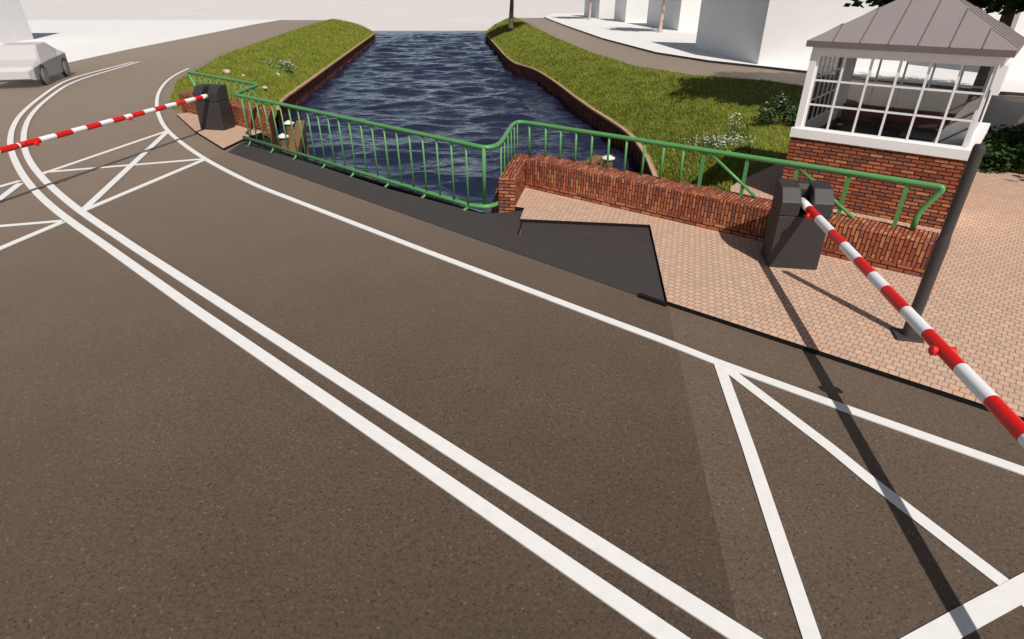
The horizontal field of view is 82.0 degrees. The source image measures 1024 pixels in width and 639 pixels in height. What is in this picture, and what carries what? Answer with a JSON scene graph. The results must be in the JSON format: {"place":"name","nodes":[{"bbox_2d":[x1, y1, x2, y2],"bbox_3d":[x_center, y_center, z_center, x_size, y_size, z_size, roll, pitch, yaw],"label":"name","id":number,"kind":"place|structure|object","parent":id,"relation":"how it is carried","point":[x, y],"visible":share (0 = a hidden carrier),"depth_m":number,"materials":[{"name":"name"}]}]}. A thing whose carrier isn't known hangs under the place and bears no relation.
{"place":"outdoors","nodes":[
{"label":"outdoors","id":0,"kind":"place"},
{"bbox_2d":[0,0,33,43],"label":"building","id":1,"kind":"structure","parent":0,"point":[14,26],"depth_m":43.24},
{"bbox_2d":[0,20,277,62],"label":"pavement","id":2,"kind":"structure","parent":0,"point":[75,40],"depth_m":52.06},
{"bbox_2d":[177,113,265,149],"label":"pavement","id":3,"kind":"structure","parent":0,"point":[226,139],"depth_m":16.28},
{"bbox_2d":[0,84,234,153],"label":"barrier","id":4,"kind":"object","parent":3,"relation":"on","point":[213,106],"visible":1,"depth_m":16.21,"materials":[{"name":"red metal"}]},
{"bbox_2d":[178,91,271,137],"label":"parapet wall","id":5,"kind":"structure","parent":3,"relation":"on","point":[237,113],"depth_m":16.95,"materials":[{"name":"red brick"}]},
{"bbox_2d":[170,18,375,116],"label":"grass bank","id":6,"kind":"structure","parent":0,"point":[268,72],"depth_m":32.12,"materials":[{"name":"green plant"}]},
{"bbox_2d":[264,60,296,72],"bbox_3d":[-13.507,-14.865,34.655,1.906,0.805,1.433,0,29,0],"label":"wild flower","id":7,"kind":"object","parent":6,"relation":"on","point":[282,64],"visible":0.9,"depth_m":34.53,"materials":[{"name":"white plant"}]},
{"bbox_2d":[275,31,640,213],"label":"water","id":8,"kind":"structure","parent":0,"point":[469,86],"depth_m":30.50,"materials":[{"name":"blue liquid"}]},
{"bbox_2d":[278,133,288,152],"bbox_3d":[-7.684,-5.439,20.163,0.390,1.810,0.380,0,29,0],"label":"mooring post","id":9,"kind":"object","parent":8,"relation":"in","point":[282,139],"visible":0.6,"depth_m":19.73,"materials":[{"name":"brown wood"}]},
{"bbox_2d":[284,120,293,142],"bbox_3d":[-8.223,-6.535,22.101,0.390,1.810,0.380,0,29,0],"label":"mooring post","id":10,"kind":"object","parent":8,"relation":"in","point":[287,123],"visible":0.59,"depth_m":21.70,"materials":[{"name":"brown wood"}]},
{"bbox_2d":[287,120,308,157],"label":"fender beam","id":11,"kind":"structure","parent":8,"relation":"in","point":[298,139],"depth_m":20.81,"materials":[{"name":"brown wood"}]},
{"bbox_2d":[585,155,602,165],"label":"fender beam","id":12,"kind":"structure","parent":8,"relation":"in","point":[597,159],"depth_m":17.67,"materials":[{"name":"brown wood"}]},
{"bbox_2d":[602,155,614,167],"bbox_3d":[2.830,-4.041,17.692,0.390,1.810,0.380,0,29,0],"label":"mooring post","id":13,"kind":"object","parent":8,"relation":"in","point":[611,159],"visible":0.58,"depth_m":17.24,"materials":[{"name":"brown wood"}]},
{"bbox_2d":[20,0,1002,30],"bbox_3d":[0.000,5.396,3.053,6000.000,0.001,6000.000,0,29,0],"label":"ground","id":14,"kind":"structure","parent":0,"point":[429,15],"depth_m":171.85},
{"bbox_2d":[264,108,278,149],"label":"quay wall","id":15,"kind":"structure","parent":14,"relation":"on","point":[272,127],"depth_m":21.71,"materials":[{"name":"brick"}]},
{"bbox_2d":[276,33,375,123],"bbox_3d":[-14.066,-21.878,49.960,0.688,1.240,51.567,-3,30,-6],"label":"sheet piling","id":16,"kind":"object","parent":14,"relation":"on","point":[296,96],"visible":0.66,"depth_m":38.37,"materials":[{"name":"metal"}]},
{"bbox_2d":[491,187,498,212],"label":"quay wall","id":17,"kind":"structure","parent":14,"relation":"on","point":[495,209],"depth_m":11.92,"materials":[{"name":"brick"}]},
{"bbox_2d":[485,33,657,176],"bbox_3d":[1.261,-17.582,42.367,2.964,1.240,69.278,-3,30,-5],"label":"sheet piling","id":18,"kind":"object","parent":14,"relation":"on","point":[601,121],"visible":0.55,"depth_m":28.98,"materials":[{"name":"metal"}]},
{"bbox_2d":[0,20,1023,638],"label":"road","id":19,"kind":"structure","parent":0,"point":[870,562],"depth_m":5.26,"materials":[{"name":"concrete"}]},
{"bbox_2d":[0,180,20,186],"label":"road marking","id":20,"kind":"object","parent":19,"relation":"on","point":[10,183],"visible":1,"depth_m":12.30,"materials":[{"name":"paint"}]},
{"bbox_2d":[0,183,23,200],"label":"road marking","id":21,"kind":"object","parent":19,"relation":"on","point":[9,191],"visible":1,"depth_m":11.88,"materials":[{"name":"paint"}]},
{"bbox_2d":[0,220,62,226],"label":"road marking","id":22,"kind":"object","parent":19,"relation":"on","point":[28,223],"visible":1,"depth_m":10.23,"materials":[{"name":"paint"}]},
{"bbox_2d":[0,221,64,249],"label":"road marking","id":23,"kind":"object","parent":19,"relation":"on","point":[29,235],"visible":1,"depth_m":9.74,"materials":[{"name":"paint"}]},
{"bbox_2d":[0,42,70,84],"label":"car","id":24,"kind":"object","parent":19,"relation":"on","point":[42,62],"visible":1,"depth_m":24.32,"materials":[{"name":"white paint"}]},
{"bbox_2d":[42,131,165,173],"bbox_3d":[-10.068,-4.280,14.856,0.120,0.012,4.398,3,30,6],"label":"road marking","id":25,"kind":"object","parent":19,"relation":"on","point":[81,160],"visible":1,"depth_m":14.49,"materials":[{"name":"paint"}]},
{"bbox_2d":[44,158,201,171],"bbox_3d":[-8.862,-3.552,13.569,3.260,0.011,0.100,-11,31,-18],"label":"road marking","id":26,"kind":"object","parent":19,"relation":"on","point":[124,165],"visible":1,"depth_m":13.53,"materials":[{"name":"paint"}]},
{"bbox_2d":[82,132,167,208],"bbox_3d":[-8.824,-3.660,13.760,0.140,0.012,6.856,-8,30,-13],"label":"road marking","id":27,"kind":"object","parent":19,"relation":"on","point":[105,189],"visible":1,"depth_m":12.88,"materials":[{"name":"paint"}]},
{"bbox_2d":[84,159,204,210],"bbox_3d":[-7.596,-2.908,12.432,0.130,0.010,3.714,4,30,8],"label":"road marking","id":28,"kind":"object","parent":19,"relation":"on","point":[141,186],"visible":1,"depth_m":12.18,"materials":[{"name":"paint"}]},
{"bbox_2d":[7,62,690,638],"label":"road marking","id":29,"kind":"object","parent":19,"relation":"on","point":[609,594],"visible":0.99,"depth_m":5.17,"materials":[{"name":"paint"}]},
{"bbox_2d":[0,141,737,638],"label":"bridge","id":30,"kind":"structure","parent":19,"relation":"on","point":[170,467],"depth_m":5.57,"materials":[{"name":"asphalt"}]},
{"bbox_2d":[187,71,945,229],"bbox_3d":[-2.834,-3.933,12.986,20.439,1.264,2.213,20,35,32],"label":"railing","id":31,"kind":"object","parent":30,"relation":"on","point":[937,194],"visible":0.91,"depth_m":10.86,"materials":[{"name":"green metal"}]},
{"bbox_2d":[21,62,762,638],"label":"road marking","id":32,"kind":"object","parent":19,"relation":"on","point":[697,608],"visible":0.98,"depth_m":5.16,"materials":[{"name":"paint"}]},
{"bbox_2d":[155,68,1023,475],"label":"road marking","id":33,"kind":"object","parent":19,"relation":"on","point":[965,450],"visible":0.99,"depth_m":6.79,"materials":[{"name":"paint"}]},
{"bbox_2d":[714,364,820,638],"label":"road marking","id":34,"kind":"object","parent":19,"relation":"on","point":[807,625],"visible":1,"depth_m":4.55,"materials":[{"name":"paint"}]},
{"bbox_2d":[726,368,1008,584],"bbox_3d":[2.854,1.163,5.242,0.134,0.006,2.890,-11,31,-19],"label":"road marking","id":35,"kind":"object","parent":19,"relation":"on","point":[986,569],"visible":1,"depth_m":4.84,"materials":[{"name":"paint"}]},
{"bbox_2d":[900,572,1023,638],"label":"road marking","id":36,"kind":"object","parent":19,"relation":"on","point":[969,617],"visible":1,"depth_m":3.88,"materials":[{"name":"paint"}]},
{"bbox_2d":[584,0,614,18],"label":"building","id":37,"kind":"structure","parent":0,"point":[603,9],"depth_m":72.38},
{"bbox_2d":[614,0,648,22],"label":"building","id":38,"kind":"structure","parent":0,"point":[632,11],"depth_m":64.12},
{"bbox_2d":[646,0,701,30],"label":"building","id":39,"kind":"structure","parent":0,"point":[681,15],"depth_m":52.94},
{"bbox_2d":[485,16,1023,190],"bbox_3d":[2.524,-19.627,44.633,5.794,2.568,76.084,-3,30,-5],"label":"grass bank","id":40,"kind":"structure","parent":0,"point":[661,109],"depth_m":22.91,"materials":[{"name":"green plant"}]},
{"bbox_2d":[507,0,513,28],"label":"tree","id":41,"kind":"object","parent":40,"relation":"on","point":[510,23],"visible":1,"depth_m":59.81,"materials":[{"name":"brown plant"}]},
{"bbox_2d":[682,131,759,151],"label":"daisies","id":42,"kind":"object","parent":40,"relation":"on","point":[724,142],"visible":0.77,"depth_m":16.02,"materials":[{"name":"white plant"}]},
{"bbox_2d":[726,112,742,139],"bbox_3d":[6.073,-5.274,16.190,0.529,0.755,0.548,0,29,0],"label":"wild flower","id":43,"kind":"object","parent":40,"relation":"on","point":[733,132],"visible":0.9,"depth_m":16.19,"materials":[{"name":"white plant"}]},
{"bbox_2d":[504,164,1023,420],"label":"pavement","id":44,"kind":"structure","parent":0,"point":[840,310],"depth_m":7.85,"materials":[{"name":"brick"}]},
{"bbox_2d":[498,154,938,276],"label":"parapet wall","id":45,"kind":"structure","parent":44,"relation":"on","point":[889,246],"depth_m":9.95,"materials":[{"name":"red brick"}]},
{"bbox_2d":[761,179,1023,447],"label":"barrier","id":46,"kind":"object","parent":44,"relation":"on","point":[799,227],"visible":1,"depth_m":8.02,"materials":[{"name":"grey metal"}]},
{"bbox_2d":[781,0,1023,228],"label":"brick cabin","id":47,"kind":"object","parent":44,"relation":"on","point":[963,33],"visible":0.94,"depth_m":9.77,"materials":[{"name":"brown brick"}]},
{"bbox_2d":[805,56,847,123],"bbox_3d":[6.007,-4.505,11.249,0.021,1.229,2.345,22,36,34],"label":"window","id":48,"kind":"structure","parent":47,"relation":"in","point":[830,68],"depth_m":11.26,"materials":[{"name":"white paint"}]},
{"bbox_2d":[837,103,956,128],"bbox_3d":[7.645,-3.898,11.561,2.200,0.420,0.240,22,36,34],"label":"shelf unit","id":49,"kind":"object","parent":47,"relation":"attached to","point":[848,114],"visible":0.46,"depth_m":11.60,"materials":[{"name":"brown wood"}]},
{"bbox_2d":[801,54,998,148],"bbox_3d":[6.206,-3.613,9.672,2.505,1.229,0.045,22,36,34],"label":"window","id":50,"kind":"structure","parent":47,"relation":"in","point":[839,81],"depth_m":9.60,"materials":[{"name":"white paint"}]},
{"bbox_2d":[842,58,983,112],"bbox_3d":[7.806,-4.588,11.395,2.345,1.229,0.045,22,36,34],"label":"window","id":51,"kind":"structure","parent":47,"relation":"in","point":[876,78],"depth_m":11.48,"materials":[{"name":"white paint"}]},
{"bbox_2d":[932,96,979,145],"bbox_3d":[7.312,-2.866,9.937,0.581,1.742,0.066,5,30,8],"label":"folding screen","id":52,"kind":"object","parent":47,"relation":"in","point":[953,132],"visible":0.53,"depth_m":9.73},
{"bbox_2d":[962,65,999,145],"bbox_3d":[7.932,-3.724,9.869,0.045,1.229,2.345,22,36,34],"label":"window","id":53,"kind":"structure","parent":47,"relation":"in","point":[991,70],"depth_m":9.28,"materials":[{"name":"white paint"}]},
{"bbox_2d":[891,144,985,342],"bbox_3d":[4.583,-0.758,6.305,0.280,2.190,0.260,8,30,13],"label":"pole","id":54,"kind":"object","parent":44,"relation":"on","point":[908,332],"visible":0.94,"depth_m":6.25,"materials":[{"name":"metal"}]},
{"bbox_2d":[517,18,1023,127],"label":"path","id":55,"kind":"structure","parent":0,"point":[936,101],"depth_m":28.50,"materials":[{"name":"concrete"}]},
{"bbox_2d":[544,13,1023,95],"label":"square","id":56,"kind":"structure","parent":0,"point":[665,41],"depth_m":35.47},
{"bbox_2d":[587,0,591,19],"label":"tree","id":57,"kind":"object","parent":56,"relation":"on","point":[589,14],"visible":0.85,"depth_m":69.94,"materials":[{"name":"beige plant"}]},
{"bbox_2d":[657,0,665,31],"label":"tree","id":58,"kind":"object","parent":56,"relation":"on","point":[661,18],"visible":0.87,"depth_m":50.34,"materials":[{"name":"beige plant"}]},
{"bbox_2d":[695,0,908,69],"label":"building","id":59,"kind":"structure","parent":0,"point":[772,32],"depth_m":29.42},
{"bbox_2d":[599,55,1023,184],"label":"lawn","id":60,"kind":"structure","parent":0,"point":[774,154],"depth_m":18.19,"materials":[{"name":"green plant"}]},
{"bbox_2d":[753,92,798,125],"bbox_3d":[8.190,-6.229,17.553,2.279,1.066,1.837,0,29,0],"label":"shrub","id":61,"kind":"object","parent":60,"relation":"on","point":[776,109],"visible":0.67,"depth_m":17.29,"materials":[{"name":"green plant"}]},
{"bbox_2d":[843,0,1023,117],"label":"tree","id":62,"kind":"object","parent":60,"relation":"on","point":[1008,12],"visible":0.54,"depth_m":17.21,"materials":[{"name":"green plant"}]},
{"bbox_2d":[979,125,1023,173],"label":"shrub","id":63,"kind":"object","parent":60,"relation":"on","point":[1000,162],"visible":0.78,"depth_m":12.94,"materials":[{"name":"green plant"}]},
{"bbox_2d":[989,124,1023,161],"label":"shrub","id":64,"kind":"object","parent":60,"relation":"on","point":[1009,130],"visible":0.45,"depth_m":14.08,"materials":[{"name":"green plant"}]},
{"bbox_2d":[839,119,942,141],"bbox_3d":[7.074,-3.129,11.156,1.850,1.040,1.815,22,36,34],"label":"control desk","id":65,"kind":"object","parent":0,"point":[900,131],"visible":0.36,"depth_m":10.87,"materials":[{"name":"black"}]},
{"bbox_2d":[982,95,1023,134],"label":"path","id":66,"kind":"structure","parent":0,"point":[1007,110],"depth_m":19.39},
{"bbox_2d":[1007,10,1023,75],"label":"building","id":67,"kind":"structure","parent":0,"point":[1016,68],"depth_m":25.96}
]}

